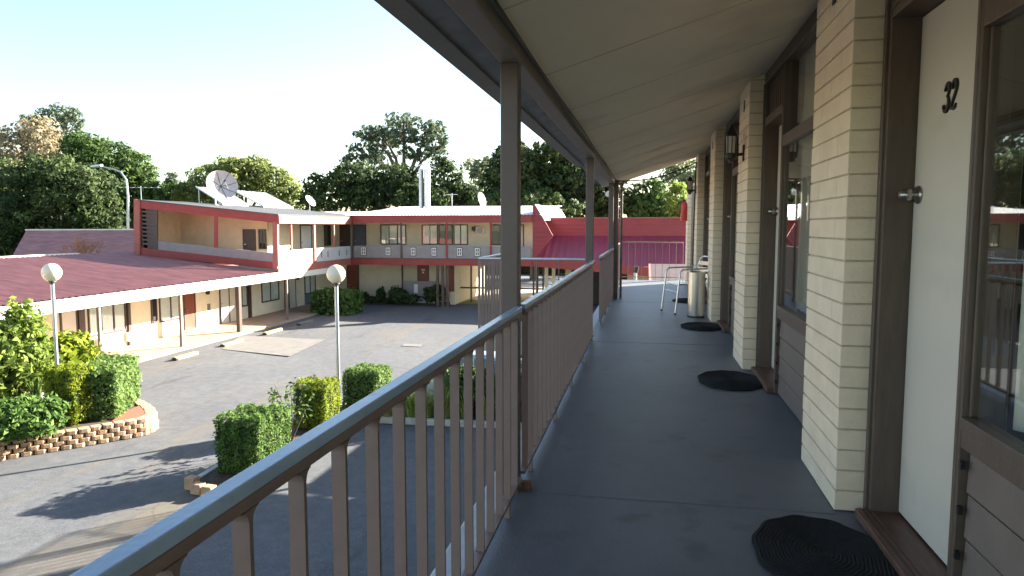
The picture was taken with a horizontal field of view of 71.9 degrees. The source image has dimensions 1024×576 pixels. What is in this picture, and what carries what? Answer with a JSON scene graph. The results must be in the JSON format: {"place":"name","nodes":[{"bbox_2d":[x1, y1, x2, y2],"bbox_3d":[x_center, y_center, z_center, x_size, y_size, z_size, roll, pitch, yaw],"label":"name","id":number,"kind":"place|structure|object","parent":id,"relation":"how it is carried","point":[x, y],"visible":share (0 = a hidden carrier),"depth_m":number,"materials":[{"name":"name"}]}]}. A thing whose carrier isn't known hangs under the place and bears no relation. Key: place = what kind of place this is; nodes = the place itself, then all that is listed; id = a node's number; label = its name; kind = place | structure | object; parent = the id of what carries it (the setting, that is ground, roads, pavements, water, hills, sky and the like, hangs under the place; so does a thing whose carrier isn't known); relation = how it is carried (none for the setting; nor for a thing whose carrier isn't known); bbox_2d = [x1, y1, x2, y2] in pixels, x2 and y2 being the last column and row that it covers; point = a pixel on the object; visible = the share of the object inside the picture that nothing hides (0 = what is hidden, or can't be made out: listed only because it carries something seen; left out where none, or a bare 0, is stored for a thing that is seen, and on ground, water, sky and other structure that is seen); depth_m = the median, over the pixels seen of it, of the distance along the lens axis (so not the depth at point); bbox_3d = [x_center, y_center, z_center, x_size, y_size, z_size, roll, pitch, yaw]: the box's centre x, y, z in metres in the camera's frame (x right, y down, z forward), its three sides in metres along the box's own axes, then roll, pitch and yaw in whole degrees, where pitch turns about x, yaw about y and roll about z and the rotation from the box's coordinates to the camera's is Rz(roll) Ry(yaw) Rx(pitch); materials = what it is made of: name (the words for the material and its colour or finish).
{"place":"outdoors","nodes":[
{"label":"outdoors","id":0,"kind":"place"},
{"bbox_2d":[0,285,598,575],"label":"courtyard","id":1,"kind":"structure","parent":0,"point":[68,512],"depth_m":13.90,"materials":[{"name":"asphalt"}]},
{"bbox_2d":[4,389,136,457],"bbox_3d":[-13.416,3.071,17.833,8.905,0.340,8.973,-1,5,-14],"label":"garden bed","id":2,"kind":"object","parent":1,"relation":"on","point":[91,422],"visible":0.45,"depth_m":15.88,"materials":[{"name":"brick"}]},
{"bbox_2d":[0,317,47,398],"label":"shrub","id":3,"kind":"object","parent":2,"relation":"on","point":[15,366],"visible":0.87,"depth_m":17.25,"materials":[{"name":"green plant"}]},
{"bbox_2d":[0,296,63,395],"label":"shrub","id":4,"kind":"object","parent":2,"relation":"on","point":[18,314],"visible":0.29,"depth_m":17.77,"materials":[{"name":"green plant"}]},
{"bbox_2d":[24,372,42,397],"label":"strap plant","id":5,"kind":"object","parent":2,"relation":"on","point":[34,389],"visible":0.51,"depth_m":17.59,"materials":[{"name":"green plant"}]},
{"bbox_2d":[0,391,71,443],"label":"shrub","id":6,"kind":"object","parent":2,"relation":"on","point":[23,417],"visible":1,"depth_m":14.45,"materials":[{"name":"green plant"}]},
{"bbox_2d":[41,263,61,364],"bbox_3d":[-11.418,1.376,17.653,0.451,3.989,0.451,1,5,11],"label":"globe lamp","id":7,"kind":"object","parent":2,"relation":"on","point":[51,273],"visible":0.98,"depth_m":17.51,"materials":[{"name":"metal"}]},
{"bbox_2d":[41,361,98,425],"bbox_3d":[-10.035,2.380,16.083,0.958,1.443,0.928,1,5,11],"label":"clipped hedge","id":8,"kind":"object","parent":2,"relation":"on","point":[63,381],"visible":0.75,"depth_m":15.76,"materials":[{"name":"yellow plant"}]},
{"bbox_2d":[44,329,104,368],"bbox_3d":[-12.534,1.997,19.739,1.882,1.620,2.021,1,5,11],"label":"shrub","id":9,"kind":"object","parent":2,"relation":"on","point":[73,346],"visible":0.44,"depth_m":19.69,"materials":[{"name":"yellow plant"}]},
{"bbox_2d":[80,352,142,420],"bbox_3d":[-9.758,2.349,17.130,1.035,1.422,2.399,-1,5,-14],"label":"clipped hedge","id":10,"kind":"object","parent":2,"relation":"on","point":[114,380],"visible":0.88,"depth_m":16.39,"materials":[{"name":"green plant"}]},
{"bbox_2d":[111,405,145,421],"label":"mulch","id":11,"kind":"object","parent":2,"relation":"on","point":[137,411],"visible":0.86,"depth_m":16.62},
{"bbox_2d":[0,398,158,460],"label":"block wall","id":12,"kind":"structure","parent":1,"relation":"on","point":[147,423],"depth_m":15.48,"materials":[{"name":"stone"}]},
{"bbox_2d":[0,251,333,354],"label":"motel wing","id":13,"kind":"structure","parent":1,"relation":"on","point":[109,301],"depth_m":29.14,"materials":[{"name":"paint"}]},
{"bbox_2d":[62,310,76,333],"bbox_3d":[-15.663,1.624,25.009,0.086,1.765,0.630,1,5,11],"label":"door","id":14,"kind":"structure","parent":13,"relation":"in","point":[68,317],"depth_m":25.00,"materials":[{"name":"beige paint"}]},
{"bbox_2d":[87,303,126,336],"bbox_3d":[-15.329,1.151,26.769,0.067,1.150,1.900,1,5,11],"label":"window","id":15,"kind":"structure","parent":13,"relation":"in","point":[113,317],"depth_m":26.88,"materials":[{"name":"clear glass"}]},
{"bbox_2d":[150,298,157,323],"bbox_3d":[-14.843,0.932,29.288,0.067,1.050,0.350,1,5,11],"label":"window","id":16,"kind":"structure","parent":13,"relation":"in","point":[153,302],"depth_m":29.32,"materials":[{"name":"clear glass"}]},
{"bbox_2d":[159,295,182,321],"bbox_3d":[-14.645,0.827,30.314,0.067,1.120,1.450,1,5,11],"label":"window","id":17,"kind":"structure","parent":13,"relation":"in","point":[168,306],"depth_m":30.19,"materials":[{"name":"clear glass"}]},
{"bbox_2d":[185,293,195,329],"bbox_3d":[-14.397,1.075,31.581,0.086,1.715,0.700,1,5,11],"label":"door","id":18,"kind":"structure","parent":13,"relation":"in","point":[189,298],"depth_m":31.60,"materials":[{"name":"wood"}]},
{"bbox_2d":[220,288,229,323],"bbox_3d":[-13.895,0.823,34.181,0.086,1.765,0.680,1,5,11],"label":"door","id":19,"kind":"structure","parent":13,"relation":"in","point":[224,292],"depth_m":34.20,"materials":[{"name":"beige paint"}]},
{"bbox_2d":[261,280,279,302],"bbox_3d":[-13.104,0.094,38.309,0.067,1.250,1.800,1,5,11],"label":"window","id":20,"kind":"structure","parent":13,"relation":"in","point":[269,290],"depth_m":38.26,"materials":[{"name":"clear glass"}]},
{"bbox_2d":[289,278,295,307],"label":"door","id":21,"kind":"structure","parent":13,"relation":"in","point":[291,281],"depth_m":40.69,"materials":[{"name":"beige paint"}]},
{"bbox_2d":[304,275,315,293],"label":"window","id":22,"kind":"structure","parent":13,"relation":"in","point":[309,281],"depth_m":42.77,"materials":[{"name":"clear glass"}]},
{"bbox_2d":[184,475,199,489],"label":"stone block","id":23,"kind":"structure","parent":1,"relation":"on","point":[189,480],"depth_m":12.84,"materials":[{"name":"stone"}]},
{"bbox_2d":[190,481,205,494],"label":"stone block","id":24,"kind":"structure","parent":1,"relation":"on","point":[195,488],"depth_m":12.62,"materials":[{"name":"stone"}]},
{"bbox_2d":[97,304,320,362],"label":"footpath","id":25,"kind":"structure","parent":1,"relation":"on","point":[154,348],"depth_m":30.38,"materials":[{"name":"concrete"}]},
{"bbox_2d":[222,336,325,355],"bbox_3d":[-10.088,2.304,28.545,4.610,0.001,4.173,1,5,11],"label":"concrete patch","id":26,"kind":"object","parent":1,"relation":"on","point":[276,346],"visible":1,"depth_m":28.42,"materials":[{"name":"concrete"}]},
{"bbox_2d":[309,287,364,315],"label":"clipped hedge","id":27,"kind":"object","parent":1,"relation":"on","point":[350,301],"visible":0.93,"depth_m":38.31,"materials":[{"name":"green plant"}]},
{"bbox_2d":[134,199,560,306],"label":"motel wing","id":28,"kind":"structure","parent":1,"relation":"on","point":[413,250],"depth_m":41.50,"materials":[{"name":"paint"}]},
{"bbox_2d":[206,170,237,204],"bbox_3d":[-15.687,-5.419,38.234,1.509,1.936,0.951,-1,5,-11],"label":"satellite dish","id":29,"kind":"object","parent":28,"relation":"on","point":[221,184],"visible":1,"depth_m":38.38,"materials":[{"name":"metal"}]},
{"bbox_2d":[196,186,248,205],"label":"ribbed panel","id":30,"kind":"object","parent":28,"relation":"on","point":[235,200],"visible":0.58,"depth_m":40.28,"materials":[{"name":"metal"}]},
{"bbox_2d":[244,230,254,250],"bbox_3d":[-13.924,-2.196,37.401,0.624,1.710,0.086,1,5,11],"label":"door","id":31,"kind":"structure","parent":28,"relation":"in","point":[249,244],"depth_m":37.39,"materials":[{"name":"wood"}]},
{"bbox_2d":[258,229,266,248],"bbox_3d":[-13.176,-2.573,37.235,0.452,1.050,0.067,1,5,11],"label":"window","id":32,"kind":"structure","parent":28,"relation":"in","point":[262,239],"depth_m":37.25,"materials":[{"name":"clear glass"}]},
{"bbox_2d":[235,190,293,208],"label":"ribbed panel","id":33,"kind":"object","parent":28,"relation":"on","point":[265,199],"visible":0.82,"depth_m":44.78,"materials":[{"name":"metal"}]},
{"bbox_2d":[301,226,310,248],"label":"door","id":34,"kind":"structure","parent":28,"relation":"in","point":[305,230],"depth_m":41.38,"materials":[{"name":"metal"}]},
{"bbox_2d":[340,225,349,245],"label":"door","id":35,"kind":"structure","parent":28,"relation":"in","point":[344,229],"depth_m":45.71,"materials":[{"name":"wood"}]},
{"bbox_2d":[348,264,357,289],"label":"door","id":36,"kind":"structure","parent":28,"relation":"in","point":[352,269],"depth_m":45.85,"materials":[{"name":"wood"}]},
{"bbox_2d":[354,225,364,245],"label":"door","id":37,"kind":"structure","parent":28,"relation":"in","point":[359,230],"depth_m":45.52,"materials":[{"name":"metal"}]},
{"bbox_2d":[380,225,405,244],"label":"window","id":38,"kind":"structure","parent":28,"relation":"in","point":[389,234],"depth_m":45.12,"materials":[{"name":"clear glass"}]},
{"bbox_2d":[418,265,427,296],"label":"door","id":39,"kind":"structure","parent":28,"relation":"in","point":[421,276],"depth_m":44.94,"materials":[{"name":"metal"}]},
{"bbox_2d":[416,164,435,207],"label":"flue","id":40,"kind":"object","parent":28,"relation":"on","point":[424,196],"visible":0.8,"depth_m":49.47,"materials":[{"name":"metal"}]},
{"bbox_2d":[422,224,437,244],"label":"window","id":41,"kind":"structure","parent":28,"relation":"in","point":[429,232],"depth_m":44.65,"materials":[{"name":"clear glass"}]},
{"bbox_2d":[438,224,452,244],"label":"window","id":42,"kind":"structure","parent":28,"relation":"in","point":[441,227],"depth_m":44.44,"materials":[{"name":"clear glass"}]},
{"bbox_2d":[453,224,467,244],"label":"window","id":43,"kind":"structure","parent":28,"relation":"in","point":[460,231],"depth_m":44.27,"materials":[{"name":"clear glass"}]},
{"bbox_2d":[492,224,500,244],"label":"window","id":44,"kind":"structure","parent":28,"relation":"in","point":[496,228],"depth_m":43.84,"materials":[{"name":"clear glass"}]},
{"bbox_2d":[200,408,521,485],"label":"planter soil","id":45,"kind":"structure","parent":1,"relation":"on","point":[214,477],"depth_m":13.47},
{"bbox_2d":[212,401,291,473],"bbox_3d":[-5.074,2.937,13.862,1.107,1.239,1.360,1,5,11],"label":"clipped hedge","id":46,"kind":"object","parent":45,"relation":"on","point":[251,434],"visible":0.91,"depth_m":13.38,"materials":[{"name":"green plant"}]},
{"bbox_2d":[265,377,314,441],"bbox_3d":[-4.786,2.671,15.157,1.063,1.452,0.787,3,6,34],"label":"shrub","id":47,"kind":"object","parent":45,"relation":"on","point":[273,398],"visible":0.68,"depth_m":15.11,"materials":[{"name":"green plant"}]},
{"bbox_2d":[292,374,341,428],"bbox_3d":[-4.592,2.680,16.623,1.002,1.270,1.028,1,5,11],"label":"clipped hedge","id":48,"kind":"object","parent":45,"relation":"on","point":[325,402],"visible":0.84,"depth_m":16.27,"materials":[{"name":"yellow plant"}]},
{"bbox_2d":[326,265,345,411],"bbox_3d":[-4.251,1.420,17.195,0.451,3.980,0.451,1,5,11],"label":"globe lamp","id":49,"kind":"object","parent":45,"relation":"on","point":[335,274],"visible":0.98,"depth_m":17.05,"materials":[{"name":"metal"}]},
{"bbox_2d":[341,361,393,409],"bbox_3d":[-3.691,2.552,18.141,1.184,1.262,1.215,1,5,11],"label":"clipped hedge","id":50,"kind":"object","parent":45,"relation":"on","point":[362,380],"visible":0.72,"depth_m":17.72,"materials":[{"name":"green plant"}]},
{"bbox_2d":[405,393,414,416],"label":"grass clump","id":51,"kind":"object","parent":45,"relation":"on","point":[410,406],"visible":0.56,"depth_m":17.33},
{"bbox_2d":[413,390,433,417],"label":"grass clump","id":52,"kind":"object","parent":45,"relation":"on","point":[430,405],"visible":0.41,"depth_m":17.28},
{"bbox_2d":[427,380,449,418],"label":"grass clump","id":53,"kind":"object","parent":45,"relation":"on","point":[447,406],"visible":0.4,"depth_m":17.25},
{"bbox_2d":[444,363,485,412],"bbox_3d":[-1.224,2.530,17.659,1.428,1.409,1.283,1,5,11],"label":"shrub","id":54,"kind":"object","parent":45,"relation":"on","point":[447,379],"visible":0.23,"depth_m":17.39,"materials":[{"name":"green plant"}]},
{"bbox_2d":[364,301,449,305],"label":"garden bed","id":55,"kind":"object","parent":1,"relation":"on","point":[419,304],"visible":0.4,"depth_m":43.26,"materials":[{"name":"soil"}]},
{"bbox_2d":[388,285,408,303],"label":"shrub","id":56,"kind":"object","parent":55,"relation":"on","point":[398,295],"visible":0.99,"depth_m":43.11,"materials":[{"name":"green plant"}]},
{"bbox_2d":[423,284,445,302],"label":"shrub","id":57,"kind":"object","parent":55,"relation":"on","point":[429,293],"visible":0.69,"depth_m":42.60,"materials":[{"name":"green plant"}]},
{"bbox_2d":[380,416,521,428],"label":"kerb","id":58,"kind":"structure","parent":1,"relation":"on","point":[408,420],"depth_m":17.06,"materials":[{"name":"concrete"}]},
{"bbox_2d":[427,351,521,395],"bbox_3d":[-0.287,2.409,19.022,3.931,1.452,1.961,1,5,11],"label":"parked car","id":59,"kind":"object","parent":1,"relation":"on","point":[430,386],"depth_m":18.43,"materials":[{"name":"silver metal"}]},
{"bbox_2d":[474,321,521,401],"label":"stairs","id":60,"kind":"structure","parent":1,"relation":"on","point":[521,356],"depth_m":8.47,"materials":[{"name":"concrete"}]},
{"bbox_2d":[478,253,584,328],"bbox_3d":[0.808,1.592,11.440,1.278,4.439,6.324,1,5,11],"label":"railing","id":61,"kind":"object","parent":60,"relation":"on","point":[488,277],"visible":0.28,"depth_m":8.64,"materials":[{"name":"metal"}]},
{"bbox_2d":[374,0,1023,575],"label":"motel building","id":62,"kind":"structure","parent":1,"relation":"on","point":[854,234],"depth_m":3.25,"materials":[{"name":"brick"}]},
{"bbox_2d":[69,306,521,575],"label":"railing","id":63,"kind":"object","parent":62,"relation":"on","point":[164,546],"visible":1,"depth_m":1.75,"materials":[{"name":"grey paint"}]},
{"bbox_2d":[521,260,594,473],"bbox_3d":[0.481,0.344,5.728,0.036,0.924,4.580,1,5,11],"label":"railing","id":64,"kind":"object","parent":62,"relation":"on","point":[557,327],"visible":0.95,"depth_m":4.43,"materials":[{"name":"grey paint"}]},
{"bbox_2d":[488,0,696,270],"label":"gutter","id":65,"kind":"object","parent":62,"relation":"attached to","point":[497,7],"visible":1,"depth_m":4.62,"materials":[{"name":"metal"}]},
{"bbox_2d":[598,248,613,323],"bbox_3d":[1.463,-0.101,10.825,0.036,0.924,3.450,1,5,11],"label":"railing","id":66,"kind":"object","parent":62,"relation":"on","point":[606,266],"visible":1,"depth_m":10.22,"materials":[{"name":"grey paint"}]},
{"bbox_2d":[618,241,683,286],"bbox_3d":[2.952,-0.411,14.848,1.480,1.037,4.437,1,5,11],"label":"railing","id":67,"kind":"object","parent":62,"relation":"on","point":[628,242],"visible":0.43,"depth_m":16.94,"materials":[{"name":"metal"}]},
{"bbox_2d":[660,256,707,314],"bbox_3d":[2.667,-0.058,10.726,0.638,0.855,0.542,-1,5,-11],"label":"metal chair","id":68,"kind":"object","parent":62,"relation":"on","point":[679,282],"visible":0.62,"depth_m":10.73,"materials":[{"name":"metal"}]},
{"bbox_2d":[687,271,705,317],"bbox_3d":[2.652,0.087,10.147,0.246,0.661,0.246,1,5,11],"label":"litter bin","id":69,"kind":"object","parent":62,"relation":"on","point":[696,294],"visible":1,"depth_m":10.05,"materials":[{"name":"metal"}]},
{"bbox_2d":[681,322,720,330],"bbox_3d":[2.456,0.495,9.137,0.526,0.017,0.757,1,5,11],"label":"door mat","id":70,"kind":"object","parent":62,"relation":"on","point":[702,326],"depth_m":9.06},
{"bbox_2d":[703,145,710,303],"bbox_3d":[3.269,-1.014,11.363,0.172,2.637,2.540,1,5,11],"label":"door and window frame","id":71,"kind":"structure","parent":62,"relation":"in","point":[707,173],"depth_m":12.49,"materials":[{"name":"wood"}]},
{"bbox_2d":[720,108,739,332],"bbox_3d":[2.656,-0.736,8.184,0.172,2.637,2.540,1,5,11],"label":"door and window frame","id":72,"kind":"structure","parent":62,"relation":"in","point":[730,169],"depth_m":9.32,"materials":[{"name":"wood"}]},
{"bbox_2d":[698,370,761,390],"bbox_3d":[1.841,0.773,5.948,0.526,0.017,0.757,1,5,11],"label":"door mat","id":73,"kind":"object","parent":62,"relation":"on","point":[730,380],"depth_m":5.88,"materials":[{"name":"rubber"}]},
{"bbox_2d":[725,125,744,162],"bbox_3d":[2.055,-1.333,6.520,0.181,0.352,0.128,1,5,11],"label":"wall lantern","id":74,"kind":"object","parent":62,"relation":"attached to","point":[731,142],"depth_m":6.49,"materials":[{"name":"black metal"}]},
{"bbox_2d":[732,175,738,277],"bbox_3d":[2.526,-0.677,7.755,0.004,1.200,1.542,1,5,11],"label":"window pane","id":75,"kind":"structure","parent":62,"relation":"in","point":[736,177],"depth_m":8.35,"materials":[{"name":"clear glass"}]},
{"bbox_2d":[768,125,801,368],"bbox_3d":[2.217,-0.314,5.811,0.120,2.105,0.794,1,5,11],"label":"door","id":76,"kind":"structure","parent":62,"relation":"in","point":[771,211],"depth_m":6.10,"materials":[{"name":"beige paint"}]},
{"bbox_2d":[755,8,817,393],"bbox_3d":[2.049,-0.461,5.033,0.172,2.637,2.540,1,5,11],"label":"door and window frame","id":77,"kind":"structure","parent":62,"relation":"in","point":[781,115],"depth_m":6.10,"materials":[{"name":"wood"}]},
{"bbox_2d":[781,132,810,313],"bbox_3d":[1.919,-0.402,4.605,0.004,1.200,1.542,1,5,11],"label":"window pane","id":78,"kind":"structure","parent":62,"relation":"in","point":[793,150],"depth_m":5.08,"materials":[{"name":"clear glass"}]},
{"bbox_2d":[752,515,899,575],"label":"door mat","id":79,"kind":"object","parent":62,"relation":"on","point":[794,545],"depth_m":2.80,"materials":[{"name":"rubber"}]},
{"bbox_2d":[863,0,1023,575],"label":"door and window frame","id":80,"kind":"structure","parent":62,"relation":"in","point":[997,129],"depth_m":2.22,"materials":[{"name":"wood"}]},
{"bbox_2d":[898,0,1023,564],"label":"door","id":81,"kind":"structure","parent":62,"relation":"in","point":[939,195],"depth_m":2.72,"materials":[{"name":"beige paint"}]},
{"bbox_2d":[0,0,695,216],"label":"sky","id":82,"kind":"structure","parent":0,"point":[186,84],"materials":[{"name":"white"}]},
{"bbox_2d":[472,285,549,299],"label":"forecourt","id":83,"kind":"structure","parent":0,"point":[526,294],"depth_m":51.12,"materials":[{"name":"concrete"}]},
{"bbox_2d":[498,274,564,284],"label":"street","id":84,"kind":"structure","parent":0,"point":[525,280],"depth_m":63.90,"materials":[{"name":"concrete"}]},
{"bbox_2d":[533,204,685,303],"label":"red building","id":85,"kind":"structure","parent":0,"point":[557,233],"depth_m":41.72,"materials":[{"name":"paint"}]},
{"bbox_2d":[572,270,626,303],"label":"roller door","id":86,"kind":"structure","parent":85,"relation":"in","point":[595,274],"depth_m":43.41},
{"bbox_2d":[649,264,684,280],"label":"wall","id":87,"kind":"structure","parent":0,"point":[660,271],"depth_m":22.39,"materials":[{"name":"white paint"}]},
{"label":"terrain","id":88,"kind":"structure","parent":0,"visible":0},
{"bbox_2d":[0,153,17,193],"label":"tree","id":89,"kind":"object","parent":88,"relation":"on","point":[2,164],"visible":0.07,"depth_m":75.75,"materials":[{"name":"green plant"}]},
{"bbox_2d":[0,114,67,190],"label":"tree","id":90,"kind":"object","parent":88,"relation":"on","point":[27,138],"visible":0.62,"depth_m":82.37,"materials":[{"name":"beige plant"}]},
{"bbox_2d":[19,102,85,217],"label":"tree","id":91,"kind":"object","parent":88,"relation":"on","point":[65,118],"visible":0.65,"depth_m":95.08,"materials":[{"name":"green plant"}]},
{"bbox_2d":[0,150,130,255],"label":"tree","id":92,"kind":"object","parent":88,"relation":"on","point":[72,194],"visible":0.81,"depth_m":66.26,"materials":[{"name":"green plant"}]},
{"bbox_2d":[12,229,133,255],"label":"red building","id":93,"kind":"structure","parent":88,"relation":"on","point":[41,241],"depth_m":55.49,"materials":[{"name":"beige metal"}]},
{"bbox_2d":[58,236,105,253],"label":"bare shrub","id":94,"kind":"object","parent":88,"relation":"on","point":[81,247],"visible":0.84,"depth_m":36.20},
{"bbox_2d":[91,164,129,228],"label":"street lamp","id":95,"kind":"object","parent":88,"relation":"on","point":[127,193],"visible":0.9,"depth_m":62.04,"materials":[{"name":"metal"}]},
{"bbox_2d":[55,131,167,228],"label":"tree","id":96,"kind":"object","parent":88,"relation":"on","point":[86,147],"visible":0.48,"depth_m":74.85,"materials":[{"name":"green plant"}]},
{"bbox_2d":[160,180,201,201],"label":"tree","id":97,"kind":"object","parent":88,"relation":"on","point":[169,187],"visible":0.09,"depth_m":83.11,"materials":[{"name":"green plant"}]},
{"bbox_2d":[167,153,304,209],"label":"tree","id":98,"kind":"object","parent":88,"relation":"on","point":[251,174],"visible":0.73,"depth_m":78.80,"materials":[{"name":"green plant"}]},
{"bbox_2d":[296,159,392,211],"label":"tree","id":99,"kind":"object","parent":88,"relation":"on","point":[353,186],"visible":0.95,"depth_m":66.42,"materials":[{"name":"green plant"}]},
{"bbox_2d":[338,111,451,201],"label":"tree","id":100,"kind":"object","parent":88,"relation":"on","point":[375,156],"visible":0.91,"depth_m":73.75,"materials":[{"name":"green plant"}]},
{"bbox_2d":[364,162,454,207],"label":"tree","id":101,"kind":"object","parent":88,"relation":"on","point":[402,186],"visible":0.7,"depth_m":66.81,"materials":[{"name":"green plant"}]},
{"bbox_2d":[428,155,482,205],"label":"tree","id":102,"kind":"object","parent":88,"relation":"on","point":[443,165],"visible":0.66,"depth_m":69.01,"materials":[{"name":"green plant"}]},
{"bbox_2d":[463,155,491,189],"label":"tree","id":103,"kind":"object","parent":88,"relation":"on","point":[476,169],"visible":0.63,"depth_m":84.85,"materials":[{"name":"green plant"}]},
{"bbox_2d":[498,266,564,274],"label":"clipped hedge","id":104,"kind":"object","parent":88,"relation":"on","point":[525,269],"visible":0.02,"depth_m":70.94,"materials":[{"name":"green plant"}]},
{"bbox_2d":[467,139,599,280],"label":"tree","id":105,"kind":"object","parent":88,"relation":"on","point":[544,182],"visible":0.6,"depth_m":60.04,"materials":[{"name":"green plant"}]},
{"bbox_2d":[563,167,633,216],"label":"tree","id":106,"kind":"object","parent":88,"relation":"on","point":[601,203],"visible":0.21,"depth_m":62.29,"materials":[{"name":"green plant"}]},
{"bbox_2d":[623,175,674,216],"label":"tree","id":107,"kind":"object","parent":88,"relation":"on","point":[646,203],"visible":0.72,"depth_m":63.18,"materials":[{"name":"green plant"}]},
{"bbox_2d":[660,180,686,216],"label":"tree","id":108,"kind":"object","parent":88,"relation":"on","point":[670,208],"visible":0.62,"depth_m":57.29,"materials":[{"name":"green plant"}]},
{"bbox_2d":[658,159,695,195],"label":"tree","id":109,"kind":"object","parent":88,"relation":"on","point":[682,177],"visible":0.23,"depth_m":74.95,"materials":[{"name":"green plant"}]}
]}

